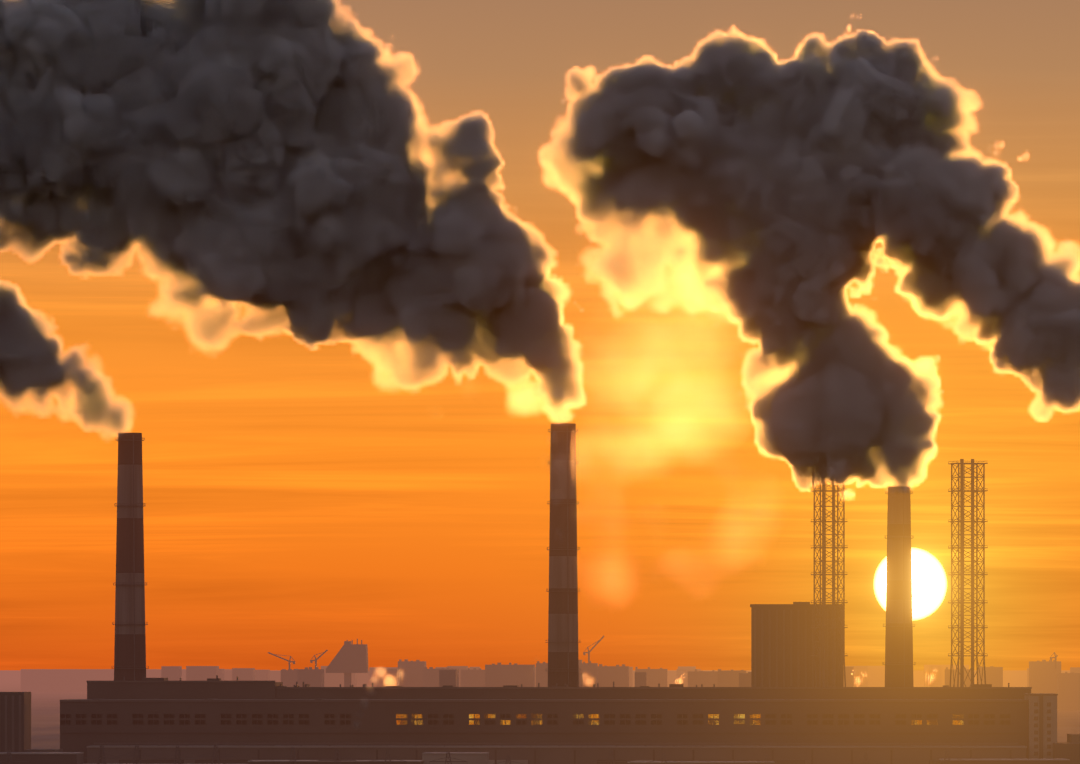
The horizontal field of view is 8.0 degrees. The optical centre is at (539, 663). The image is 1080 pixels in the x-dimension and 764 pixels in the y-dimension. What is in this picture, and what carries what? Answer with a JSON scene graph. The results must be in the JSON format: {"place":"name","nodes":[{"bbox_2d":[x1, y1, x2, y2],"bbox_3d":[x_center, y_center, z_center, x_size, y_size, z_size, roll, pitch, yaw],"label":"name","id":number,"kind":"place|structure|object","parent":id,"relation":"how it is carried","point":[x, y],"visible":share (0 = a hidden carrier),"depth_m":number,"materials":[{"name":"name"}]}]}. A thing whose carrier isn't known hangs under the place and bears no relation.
{"place":"outdoors","nodes":[
{"label":"outdoors","id":0,"kind":"place"},
{"bbox_2d":[0,670,1079,748],"bbox_3d":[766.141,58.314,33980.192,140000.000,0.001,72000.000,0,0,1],"label":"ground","id":1,"kind":"structure","parent":0,"point":[45,720],"depth_m":8905.62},
{"bbox_2d":[112,433,148,680],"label":"chimney","id":2,"kind":"object","parent":1,"relation":"on","point":[130,650],"visible":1,"depth_m":4109.27,"materials":[{"name":"brown"}]},
{"bbox_2d":[0,743,965,763],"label":"trees","id":3,"kind":"object","parent":1,"relation":"on","point":[334,760],"visible":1,"depth_m":3645.70,"materials":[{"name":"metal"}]},
{"bbox_2d":[0,752,1069,763],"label":"sheds","id":4,"kind":"object","parent":1,"relation":"on","point":[78,757],"visible":0.88,"depth_m":3793.61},
{"bbox_2d":[0,692,1079,763],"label":"buildings","id":5,"kind":"structure","parent":1,"relation":"on","point":[15,721],"depth_m":3846.79,"materials":[{"name":"brown concrete"}]},
{"bbox_2d":[60,675,1057,763],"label":"power station hall","id":6,"kind":"structure","parent":1,"relation":"on","point":[243,722],"depth_m":3989.37,"materials":[{"name":"brown concrete"}]},
{"bbox_2d":[546,423,580,686],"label":"chimney","id":7,"kind":"object","parent":1,"relation":"on","point":[563,660],"visible":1,"depth_m":4103.28,"materials":[{"name":"brown"}]},
{"bbox_2d":[811,480,847,686],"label":"lattice tower","id":8,"kind":"structure","parent":1,"relation":"on","point":[823,574],"depth_m":4165.67,"materials":[{"name":"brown metal"}]},
{"bbox_2d":[882,486,915,686],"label":"chimney","id":9,"kind":"object","parent":1,"relation":"on","point":[899,664],"visible":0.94,"depth_m":4099.28,"materials":[{"name":"brown"}]},
{"bbox_2d":[948,459,987,686],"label":"lattice tower","id":10,"kind":"structure","parent":1,"relation":"on","point":[962,488],"depth_m":4123.73,"materials":[{"name":"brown metal"}]},
{"bbox_2d":[0,0,1079,726],"label":"sky","id":11,"kind":"structure","parent":0,"point":[344,272],"materials":[{"name":"orange"}]},
{"bbox_2d":[21,639,1079,709],"bbox_3d":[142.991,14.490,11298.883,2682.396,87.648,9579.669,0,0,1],"label":"city skyline","id":12,"kind":"structure","parent":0,"point":[347,666],"depth_m":10040.69},
{"bbox_2d":[268,636,1057,669],"bbox_3d":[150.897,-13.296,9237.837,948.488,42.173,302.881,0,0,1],"label":"construction cranes","id":13,"kind":"object","parent":12,"relation":"on","point":[584,653],"visible":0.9,"depth_m":9199.47,"materials":[{"name":"grey metal"}]},
{"bbox_2d":[750,602,843,686],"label":"boiler house","id":14,"kind":"structure","parent":0,"point":[782,642],"depth_m":4216.37,"materials":[{"name":"metal"}]},
{"bbox_2d":[874,547,946,620],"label":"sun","id":15,"kind":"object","parent":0,"point":[929,583],"visible":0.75,"depth_m":59909.36,"materials":[{"name":"white"}]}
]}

